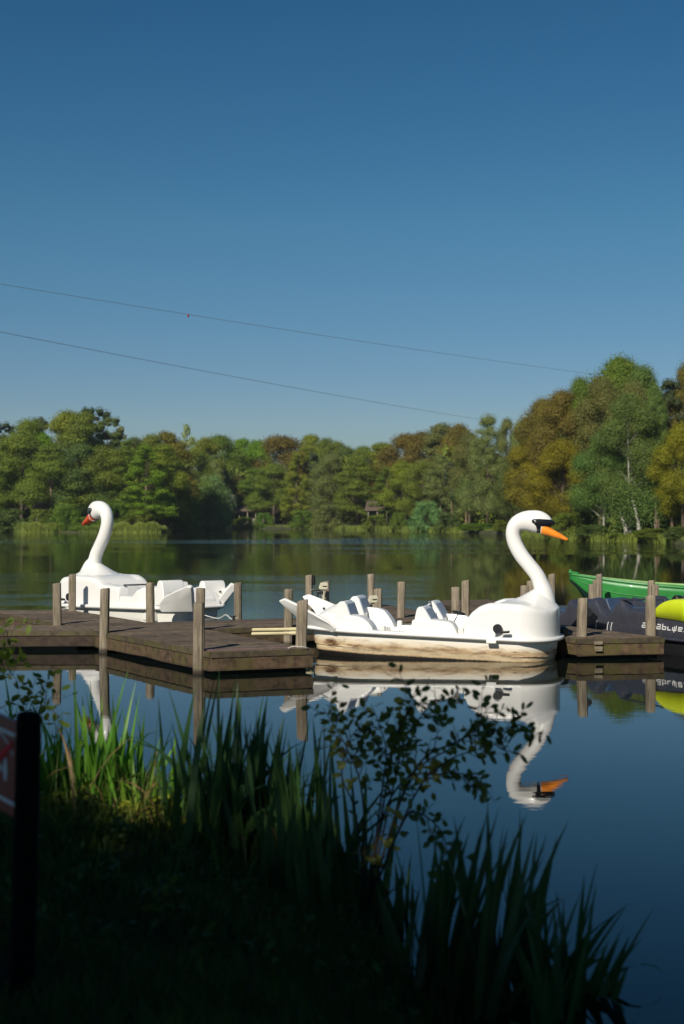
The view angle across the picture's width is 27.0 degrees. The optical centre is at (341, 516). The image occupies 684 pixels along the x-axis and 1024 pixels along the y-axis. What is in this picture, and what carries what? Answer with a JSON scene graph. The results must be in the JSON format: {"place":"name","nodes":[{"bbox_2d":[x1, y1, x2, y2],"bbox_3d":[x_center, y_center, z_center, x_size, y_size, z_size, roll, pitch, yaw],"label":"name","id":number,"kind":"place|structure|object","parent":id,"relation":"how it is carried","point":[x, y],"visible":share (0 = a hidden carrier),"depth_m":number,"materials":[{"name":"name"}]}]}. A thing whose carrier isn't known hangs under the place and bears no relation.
{"place":"outdoors","nodes":[
{"label":"outdoors","id":0,"kind":"place"},
{"bbox_2d":[0,788,491,1023],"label":"bank","id":1,"kind":"structure","parent":0,"point":[96,1021],"depth_m":5.32,"materials":[{"name":"plant"}]},
{"bbox_2d":[0,711,41,1007],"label":"warning sign","id":2,"kind":"object","parent":1,"relation":"on","point":[20,748],"visible":0.98,"depth_m":4.63,"materials":[{"name":"metal"}]},
{"bbox_2d":[0,613,77,727],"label":"alder twigs","id":3,"kind":"object","parent":1,"relation":"on","point":[11,662],"visible":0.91,"depth_m":8.17,"materials":[{"name":"green plant"}]},
{"bbox_2d":[4,671,215,811],"bbox_3d":[-1.476,1.480,8.441,1.476,1.279,1.283,0,0,40],"label":"iris clump","id":4,"kind":"object","parent":1,"relation":"on","point":[91,754],"visible":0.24,"depth_m":8.18,"materials":[{"name":"green plant"}]},
{"bbox_2d":[40,780,185,826],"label":"bank weeds","id":5,"kind":"object","parent":1,"relation":"on","point":[125,805],"visible":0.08,"depth_m":7.62,"materials":[{"name":"green plant"}]},
{"bbox_2d":[104,758,181,815],"bbox_3d":[-0.957,1.730,8.172,0.935,0.780,0.632,0,0,-23],"label":"iris clump","id":6,"kind":"object","parent":1,"relation":"on","point":[137,795],"visible":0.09,"depth_m":7.97,"materials":[{"name":"green plant"}]},
{"bbox_2d":[0,746,427,964],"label":"tall grass","id":7,"kind":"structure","parent":1,"relation":"on","point":[183,830],"depth_m":6.79,"materials":[{"name":"plant"}]},
{"bbox_2d":[42,725,455,945],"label":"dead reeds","id":8,"kind":"object","parent":1,"relation":"on","point":[72,779],"visible":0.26,"depth_m":7.48,"materials":[{"name":"plant"}]},
{"bbox_2d":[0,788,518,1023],"bbox_3d":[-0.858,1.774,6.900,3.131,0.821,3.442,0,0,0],"label":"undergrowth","id":9,"kind":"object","parent":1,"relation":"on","point":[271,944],"visible":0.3,"depth_m":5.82,"materials":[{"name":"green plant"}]},
{"bbox_2d":[121,666,401,915],"bbox_3d":[-0.456,1.441,7.397,1.316,1.358,1.394,0,0,-34],"label":"iris clump","id":10,"kind":"object","parent":1,"relation":"on","point":[234,780],"visible":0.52,"depth_m":7.31,"materials":[{"name":"green plant"}]},
{"bbox_2d":[254,775,422,934],"bbox_3d":[0.006,1.645,6.893,0.841,0.950,0.939,0,0,0],"label":"iris clump","id":11,"kind":"object","parent":1,"relation":"on","point":[299,876],"visible":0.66,"depth_m":6.74,"materials":[{"name":"green plant"}]},
{"bbox_2d":[301,662,551,909],"bbox_3d":[0.362,1.316,6.805,1.269,1.213,0.439,0,0,22],"label":"alder shrub","id":12,"kind":"object","parent":1,"relation":"on","point":[396,736],"visible":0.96,"depth_m":6.90,"materials":[{"name":"green plant"}]},
{"bbox_2d":[375,800,588,1023],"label":"iris clump","id":13,"kind":"object","parent":1,"relation":"on","point":[471,964],"visible":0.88,"depth_m":5.90,"materials":[{"name":"green leaf"}]},
{"bbox_2d":[504,861,663,1023],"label":"iris clump","id":14,"kind":"object","parent":1,"relation":"on","point":[547,998],"visible":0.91,"depth_m":5.86,"materials":[{"name":"green leaf"}]},
{"bbox_2d":[0,529,683,1023],"bbox_3d":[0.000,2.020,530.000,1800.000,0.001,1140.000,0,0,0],"label":"water","id":15,"kind":"structure","parent":0,"point":[602,775],"depth_m":15.04,"materials":[{"name":"blue liquid"}]},
{"bbox_2d":[0,625,95,649],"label":"floating dock","id":16,"kind":"object","parent":15,"relation":"on","point":[52,637],"visible":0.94,"depth_m":21.43,"materials":[{"name":"wood"}]},
{"bbox_2d":[52,583,61,624],"bbox_3d":[-4.530,1.988,22.660,0.165,1.865,0.163,0,0,0],"label":"mooring post","id":17,"kind":"object","parent":15,"relation":"in","point":[57,609],"visible":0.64,"depth_m":22.59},
{"bbox_2d":[68,574,75,610],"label":"mooring post","id":18,"kind":"object","parent":15,"relation":"in","point":[72,595],"visible":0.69,"depth_m":25.82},
{"bbox_2d":[0,610,145,624],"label":"floating dock","id":19,"kind":"object","parent":15,"relation":"on","point":[44,617],"visible":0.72,"depth_m":24.42,"materials":[{"name":"wood"}]},
{"bbox_2d":[99,588,109,652],"bbox_3d":[-3.536,1.989,21.099,0.183,1.863,0.154,0,0,0],"label":"mooring post","id":20,"kind":"object","parent":15,"relation":"in","point":[104,610],"visible":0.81,"depth_m":21.04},
{"bbox_2d":[66,622,192,650],"bbox_3d":[-3.265,1.993,22.197,1.588,0.553,1.967,0,0,-31],"label":"floating dock","id":21,"kind":"object","parent":15,"relation":"on","point":[130,627],"visible":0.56,"depth_m":21.99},
{"bbox_2d":[60,501,233,621],"bbox_3d":[-3.592,0.999,26.054,1.804,2.597,4.597,0,0,-42],"label":"swan boat","id":22,"kind":"object","parent":15,"relation":"on","point":[175,600],"visible":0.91,"depth_m":25.52,"materials":[{"name":"white plastic"}]},
{"bbox_2d":[146,582,154,621],"bbox_3d":[-3.118,1.995,23.180,0.154,1.851,0.166,0,0,0],"label":"mooring post","id":23,"kind":"object","parent":15,"relation":"in","point":[150,603],"visible":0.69,"depth_m":23.12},
{"bbox_2d":[193,602,204,673],"bbox_3d":[-1.842,2.011,18.281,0.160,1.817,0.158,0,0,0],"label":"mooring post","id":24,"kind":"object","parent":15,"relation":"in","point":[198,632],"visible":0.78,"depth_m":18.21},
{"bbox_2d":[106,629,313,673],"bbox_3d":[-1.970,1.993,19.861,1.600,0.554,3.884,0,0,-28],"label":"floating dock","id":25,"kind":"object","parent":15,"relation":"on","point":[224,652],"visible":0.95,"depth_m":18.90,"materials":[{"name":"wood"}]},
{"bbox_2d":[144,619,283,642],"bbox_3d":[-1.717,1.994,22.789,2.688,0.552,1.740,0,0,-22],"label":"floating dock","id":26,"kind":"object","parent":15,"relation":"on","point":[241,627],"visible":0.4,"depth_m":22.45,"materials":[{"name":"wood"}]},
{"bbox_2d":[234,582,241,619],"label":"mooring post","id":27,"kind":"object","parent":15,"relation":"in","point":[238,599],"visible":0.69,"depth_m":24.14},
{"bbox_2d":[284,589,292,644],"bbox_3d":[-0.844,2.025,22.201,0.158,1.791,0.163,0,0,0],"label":"mooring post","id":28,"kind":"object","parent":15,"relation":"in","point":[288,614],"visible":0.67,"depth_m":22.13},
{"bbox_2d":[295,599,307,670],"bbox_3d":[-0.549,2.004,18.721,0.201,1.832,0.156,0,0,0],"label":"mooring post","id":29,"kind":"object","parent":15,"relation":"in","point":[301,622],"visible":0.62,"depth_m":18.65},
{"bbox_2d":[0,521,683,543],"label":"reeds","id":30,"kind":"object","parent":15,"relation":"on","point":[118,527],"visible":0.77,"depth_m":177.22,"materials":[{"name":"plant"}]},
{"bbox_2d":[283,612,471,643],"bbox_3d":[1.177,1.993,24.144,5.435,0.554,1.710,0,0,-27],"label":"floating dock","id":31,"kind":"object","parent":15,"relation":"on","point":[409,618],"visible":0.13,"depth_m":23.28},
{"bbox_2d":[397,581,404,617],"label":"mooring post","id":32,"kind":"object","parent":15,"relation":"in","point":[401,599],"visible":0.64,"depth_m":24.19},
{"bbox_2d":[279,510,567,661],"bbox_3d":[1.208,1.092,20.670,4.139,2.361,1.587,0,0,17],"label":"swan boat","id":33,"kind":"object","parent":15,"relation":"on","point":[525,627],"visible":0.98,"depth_m":20.10,"materials":[{"name":"white plastic"}]},
{"bbox_2d":[427,599,495,612],"bbox_3d":[2.702,1.993,27.702,1.424,0.554,3.340,0,0,-12],"label":"floating dock","id":34,"kind":"object","parent":15,"relation":"on","point":[474,605],"visible":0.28,"depth_m":28.06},
{"bbox_2d":[576,598,587,636],"bbox_3d":[3.429,2.042,20.420,0.197,1.755,0.146,0,0,0],"label":"mooring post","id":35,"kind":"object","parent":15,"relation":"in","point":[582,603],"visible":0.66,"depth_m":20.36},
{"bbox_2d":[556,625,664,657],"bbox_3d":[3.130,1.993,21.895,1.297,0.554,4.227,0,0,-25],"label":"floating dock","id":36,"kind":"object","parent":15,"relation":"on","point":[615,644],"visible":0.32,"depth_m":20.20,"materials":[{"name":"wood"}]},
{"bbox_2d":[558,595,683,656],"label":"pedal boat","id":37,"kind":"object","parent":15,"relation":"on","point":[623,614],"visible":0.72,"depth_m":21.46,"materials":[{"name":"dark blue-grey tarpaulin"},{"name":"white lettering"},{"name":"yellow plastic"}]},
{"bbox_2d":[568,569,683,601],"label":"rowing boat","id":38,"kind":"object","parent":15,"relation":"on","point":[615,588],"visible":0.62,"depth_m":28.90,"materials":[{"name":"green paint"}]},
{"bbox_2d":[645,595,655,635],"bbox_3d":[4.540,2.040,20.926,0.146,1.761,0.154,0,0,0],"label":"mooring post","id":39,"kind":"object","parent":15,"relation":"in","point":[650,627],"visible":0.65,"depth_m":20.87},
{"bbox_2d":[0,0,683,515],"label":"sky","id":40,"kind":"structure","parent":0,"point":[496,180],"materials":[{"name":"blue"}]},
{"bbox_2d":[8,523,683,543],"bbox_3d":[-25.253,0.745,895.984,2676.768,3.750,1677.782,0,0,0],"label":"shore","id":41,"kind":"structure","parent":0,"point":[464,531],"depth_m":176.88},
{"bbox_2d":[0,449,26,515],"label":"tree","id":42,"kind":"object","parent":41,"relation":"on","point":[8,480],"visible":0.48,"depth_m":186.91,"materials":[{"name":"green plant"}]},
{"bbox_2d":[0,508,28,530],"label":"bush","id":43,"kind":"object","parent":41,"relation":"on","point":[9,519],"visible":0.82,"depth_m":179.90,"materials":[{"name":"green plant"}]},
{"bbox_2d":[0,430,53,519],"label":"tree","id":44,"kind":"object","parent":41,"relation":"on","point":[21,443],"visible":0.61,"depth_m":185.60,"materials":[{"name":"green plant"}]},
{"bbox_2d":[1,416,58,520],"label":"tree","id":45,"kind":"object","parent":41,"relation":"on","point":[32,427],"visible":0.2,"depth_m":194.06,"materials":[{"name":"green plant"}]},
{"bbox_2d":[11,443,88,514],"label":"tree","id":46,"kind":"object","parent":41,"relation":"on","point":[51,467],"visible":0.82,"depth_m":181.20,"materials":[{"name":"green plant"}]},
{"bbox_2d":[46,504,81,531],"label":"bush","id":47,"kind":"object","parent":41,"relation":"on","point":[67,510],"visible":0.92,"depth_m":177.56,"materials":[{"name":"green plant"}]},
{"bbox_2d":[36,408,105,485],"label":"tree","id":48,"kind":"object","parent":41,"relation":"on","point":[58,423],"visible":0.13,"depth_m":198.35,"materials":[{"name":"green plant"}]},
{"bbox_2d":[45,442,116,516],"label":"tree","id":49,"kind":"object","parent":41,"relation":"on","point":[79,451],"visible":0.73,"depth_m":182.54,"materials":[{"name":"green plant"}]},
{"bbox_2d":[56,410,116,494],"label":"tree","id":50,"kind":"object","parent":41,"relation":"on","point":[81,427],"visible":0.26,"depth_m":195.43,"materials":[{"name":"green plant"}]},
{"bbox_2d":[75,443,141,507],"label":"tree","id":51,"kind":"object","parent":41,"relation":"on","point":[104,455],"visible":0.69,"depth_m":183.19,"materials":[{"name":"green plant"}]},
{"bbox_2d":[96,416,123,450],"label":"tree","id":52,"kind":"object","parent":41,"relation":"on","point":[114,437],"visible":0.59,"depth_m":201.15,"materials":[{"name":"green plant"}]},
{"bbox_2d":[96,501,134,525],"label":"bush","id":53,"kind":"object","parent":41,"relation":"on","point":[118,518],"visible":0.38,"depth_m":180.52,"materials":[{"name":"green plant"}]},
{"bbox_2d":[105,438,149,516],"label":"tree","id":54,"kind":"object","parent":41,"relation":"on","point":[129,454],"visible":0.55,"depth_m":183.66,"materials":[{"name":"green plant"}]},
{"bbox_2d":[114,443,180,522],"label":"tree","id":55,"kind":"object","parent":41,"relation":"on","point":[154,478],"visible":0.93,"depth_m":182.48,"materials":[{"name":"green plant"}]},
{"bbox_2d":[131,442,189,525],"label":"tree","id":56,"kind":"object","parent":41,"relation":"on","point":[166,459],"visible":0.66,"depth_m":188.33,"materials":[{"name":"green plant"}]},
{"bbox_2d":[150,430,202,504],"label":"tree","id":57,"kind":"object","parent":41,"relation":"on","point":[173,441],"visible":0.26,"depth_m":203.20,"materials":[{"name":"green plant"}]},
{"bbox_2d":[151,476,202,531],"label":"bush","id":58,"kind":"object","parent":41,"relation":"on","point":[190,522],"visible":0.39,"depth_m":191.33,"materials":[{"name":"green plant"}]},
{"bbox_2d":[181,448,220,515],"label":"tree","id":59,"kind":"object","parent":41,"relation":"on","point":[198,458],"visible":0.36,"depth_m":218.12,"materials":[{"name":"green plant"}]},
{"bbox_2d":[186,436,229,496],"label":"tree","id":60,"kind":"object","parent":41,"relation":"on","point":[205,444],"visible":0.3,"depth_m":238.54,"materials":[{"name":"green plant"}]},
{"bbox_2d":[182,473,236,529],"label":"bush","id":61,"kind":"object","parent":41,"relation":"on","point":[225,518],"visible":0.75,"depth_m":216.42,"materials":[{"name":"green plant"}]},
{"bbox_2d":[196,433,253,488],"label":"tree","id":62,"kind":"object","parent":41,"relation":"on","point":[226,443],"visible":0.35,"depth_m":252.06,"materials":[{"name":"green plant"}]},
{"bbox_2d":[227,495,271,524],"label":"cottage","id":63,"kind":"structure","parent":41,"relation":"on","point":[240,510],"depth_m":239.89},
{"bbox_2d":[233,467,276,515],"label":"tree","id":64,"kind":"object","parent":41,"relation":"on","point":[245,485],"visible":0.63,"depth_m":240.53,"materials":[{"name":"green plant"}]},
{"bbox_2d":[240,438,275,477],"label":"tree","id":65,"kind":"object","parent":41,"relation":"on","point":[255,449],"visible":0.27,"depth_m":258.27,"materials":[{"name":"green plant"}]},
{"bbox_2d":[243,461,295,522],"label":"tree","id":66,"kind":"object","parent":41,"relation":"on","point":[272,469],"visible":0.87,"depth_m":237.48,"materials":[{"name":"green plant"}]},
{"bbox_2d":[243,433,313,522],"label":"tree","id":67,"kind":"object","parent":41,"relation":"on","point":[279,445],"visible":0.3,"depth_m":247.97,"materials":[{"name":"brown plant"}]},
{"bbox_2d":[278,451,313,522],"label":"tree","id":68,"kind":"object","parent":41,"relation":"on","point":[291,475],"visible":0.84,"depth_m":233.06,"materials":[{"name":"green plant"}]},
{"bbox_2d":[289,509,315,528],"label":"bush","id":69,"kind":"object","parent":41,"relation":"on","point":[305,517],"visible":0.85,"depth_m":223.93,"materials":[{"name":"green plant"}]},
{"bbox_2d":[287,433,322,490],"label":"tree","id":70,"kind":"object","parent":41,"relation":"on","point":[309,440],"visible":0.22,"depth_m":247.61,"materials":[{"name":"green plant"}]},
{"bbox_2d":[305,436,345,498],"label":"tree","id":71,"kind":"object","parent":41,"relation":"on","point":[324,446],"visible":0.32,"depth_m":245.26,"materials":[{"name":"green plant"}]},
{"bbox_2d":[310,503,345,529],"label":"bush","id":72,"kind":"object","parent":41,"relation":"on","point":[323,515],"visible":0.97,"depth_m":220.02,"materials":[{"name":"green plant"}]},
{"bbox_2d":[302,453,355,523],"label":"tree","id":73,"kind":"object","parent":41,"relation":"on","point":[328,463],"visible":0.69,"depth_m":228.03,"materials":[{"name":"green plant"}]},
{"bbox_2d":[2,415,683,530],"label":"deep wood","id":74,"kind":"object","parent":41,"relation":"on","point":[478,518],"visible":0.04,"depth_m":192.83,"materials":[{"name":"green plant"}]},
{"bbox_2d":[330,456,379,525],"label":"tree","id":75,"kind":"object","parent":41,"relation":"on","point":[346,494],"visible":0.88,"depth_m":219.22,"materials":[{"name":"green plant"}]},
{"bbox_2d":[361,466,409,519],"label":"tree","id":76,"kind":"object","parent":41,"relation":"on","point":[384,476],"visible":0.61,"depth_m":209.20,"materials":[{"name":"green plant"}]},
{"bbox_2d":[367,431,426,499],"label":"tree","id":77,"kind":"object","parent":41,"relation":"on","point":[389,454],"visible":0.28,"depth_m":219.18,"materials":[{"name":"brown plant"}]},
{"bbox_2d":[374,460,426,519],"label":"tree","id":78,"kind":"object","parent":41,"relation":"on","point":[400,468],"visible":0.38,"depth_m":205.10,"materials":[{"name":"green plant"}]},
{"bbox_2d":[397,430,440,494],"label":"tree","id":79,"kind":"object","parent":41,"relation":"on","point":[417,442],"visible":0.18,"depth_m":214.81,"materials":[{"name":"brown plant"}]},
{"bbox_2d":[397,460,444,524],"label":"tree","id":80,"kind":"object","parent":41,"relation":"on","point":[415,489],"visible":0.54,"depth_m":198.01,"materials":[{"name":"green plant"}]},
{"bbox_2d":[406,500,443,531],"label":"bush","id":81,"kind":"object","parent":41,"relation":"on","point":[419,513],"visible":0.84,"depth_m":188.56,"materials":[{"name":"green plant"}]},
{"bbox_2d":[415,421,451,481],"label":"tree","id":82,"kind":"object","parent":41,"relation":"on","point":[434,439],"visible":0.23,"depth_m":209.70,"materials":[{"name":"green plant"}]},
{"bbox_2d":[421,453,458,516],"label":"tree","id":83,"kind":"object","parent":41,"relation":"on","point":[432,485],"visible":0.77,"depth_m":191.51,"materials":[{"name":"green plant"}]},
{"bbox_2d":[431,512,462,530],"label":"bush","id":84,"kind":"object","parent":41,"relation":"on","point":[444,518],"visible":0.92,"depth_m":181.84,"materials":[{"name":"green plant"}]},
{"bbox_2d":[430,421,476,498],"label":"tree","id":85,"kind":"object","parent":41,"relation":"on","point":[453,435],"visible":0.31,"depth_m":199.46,"materials":[{"name":"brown plant"}]},
{"bbox_2d":[444,430,491,524],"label":"tree","id":86,"kind":"object","parent":41,"relation":"on","point":[461,453],"visible":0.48,"depth_m":184.17,"materials":[{"name":"green plant"}]},
{"bbox_2d":[452,412,513,523],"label":"tree","id":87,"kind":"object","parent":41,"relation":"on","point":[485,459],"visible":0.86,"depth_m":170.52,"materials":[{"name":"green plant"}]},
{"bbox_2d":[490,416,514,519],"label":"tree","id":88,"kind":"object","parent":41,"relation":"on","point":[505,428],"visible":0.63,"depth_m":171.10,"materials":[{"name":"green plant"}]},
{"bbox_2d":[491,451,531,518],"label":"tree","id":89,"kind":"object","parent":41,"relation":"on","point":[501,506],"visible":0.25,"depth_m":156.89,"materials":[{"name":"green plant"}]},
{"bbox_2d":[499,434,560,509],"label":"tree","id":90,"kind":"object","parent":41,"relation":"on","point":[518,456],"visible":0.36,"depth_m":143.54,"materials":[{"name":"green plant"}]},
{"bbox_2d":[504,395,562,508],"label":"tree","id":91,"kind":"object","parent":41,"relation":"on","point":[528,423],"visible":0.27,"depth_m":143.66,"materials":[{"name":"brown plant"}]},
{"bbox_2d":[524,386,591,530],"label":"tree","id":92,"kind":"object","parent":41,"relation":"on","point":[554,413],"visible":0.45,"depth_m":132.66,"materials":[{"name":"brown plant"}]},
{"bbox_2d":[520,438,597,532],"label":"tree","id":93,"kind":"object","parent":41,"relation":"on","point":[556,460],"visible":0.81,"depth_m":127.70,"materials":[{"name":"plant"}]},
{"bbox_2d":[547,512,590,539],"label":"bush","id":94,"kind":"object","parent":41,"relation":"on","point":[565,519],"visible":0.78,"depth_m":121.47,"materials":[{"name":"green plant"}]},
{"bbox_2d":[556,374,594,526],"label":"tree","id":95,"kind":"object","parent":41,"relation":"on","point":[580,386],"visible":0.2,"depth_m":133.29,"materials":[{"name":"green plant"}]},
{"bbox_2d":[573,524,609,536],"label":"bush","id":96,"kind":"object","parent":41,"relation":"on","point":[585,531],"visible":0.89,"depth_m":117.15,"materials":[{"name":"green plant"}]},
{"bbox_2d":[566,373,625,524],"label":"tree","id":97,"kind":"object","parent":41,"relation":"on","point":[588,411],"visible":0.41,"depth_m":128.82,"materials":[{"name":"green plant"}]},
{"bbox_2d":[563,431,632,532],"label":"tree","id":98,"kind":"object","parent":41,"relation":"on","point":[582,501],"visible":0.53,"depth_m":117.56,"materials":[{"name":"green plant"}]},
{"bbox_2d":[583,477,646,541],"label":"tree","id":99,"kind":"object","parent":41,"relation":"on","point":[624,527],"visible":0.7,"depth_m":114.20,"materials":[{"name":"green plant"}]},
{"bbox_2d":[584,351,661,422],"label":"tree","id":100,"kind":"object","parent":41,"relation":"on","point":[619,369],"visible":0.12,"depth_m":134.84,"materials":[{"name":"green plant"}]},
{"bbox_2d":[600,377,649,531],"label":"tree","id":101,"kind":"object","parent":41,"relation":"on","point":[636,388],"visible":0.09,"depth_m":123.73,"materials":[{"name":"green plant"}]},
{"bbox_2d":[584,388,672,533],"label":"tree","id":102,"kind":"object","parent":41,"relation":"on","point":[625,409],"visible":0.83,"depth_m":114.73,"materials":[{"name":"green plant"}]},
{"bbox_2d":[598,464,660,532],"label":"tree","id":103,"kind":"object","parent":41,"relation":"on","point":[638,520],"visible":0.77,"depth_m":112.18,"materials":[{"name":"green plant"}]},
{"bbox_2d":[621,362,663,528],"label":"tree","id":104,"kind":"object","parent":41,"relation":"on","point":[643,375],"visible":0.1,"depth_m":127.84,"materials":[{"name":"green plant"}]},
{"bbox_2d":[611,474,679,537],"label":"tree","id":105,"kind":"object","parent":41,"relation":"on","point":[655,513],"visible":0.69,"depth_m":109.87,"materials":[{"name":"green plant"}]},
{"bbox_2d":[631,379,677,527],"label":"tree","id":106,"kind":"object","parent":41,"relation":"on","point":[654,390],"visible":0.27,"depth_m":116.24,"materials":[{"name":"green plant"}]},
{"bbox_2d":[643,420,683,535],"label":"tree","id":107,"kind":"object","parent":41,"relation":"on","point":[671,480],"visible":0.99,"depth_m":105.80,"materials":[{"name":"yellow plant"}]},
{"bbox_2d":[658,377,683,533],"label":"tree","id":108,"kind":"object","parent":41,"relation":"on","point":[666,386],"visible":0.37,"depth_m":117.37,"materials":[{"name":"green plant"}]},
{"bbox_2d":[661,359,683,491],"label":"tree","id":109,"kind":"object","parent":41,"relation":"on","point":[680,377],"visible":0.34,"depth_m":117.86,"materials":[{"name":"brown plant"}]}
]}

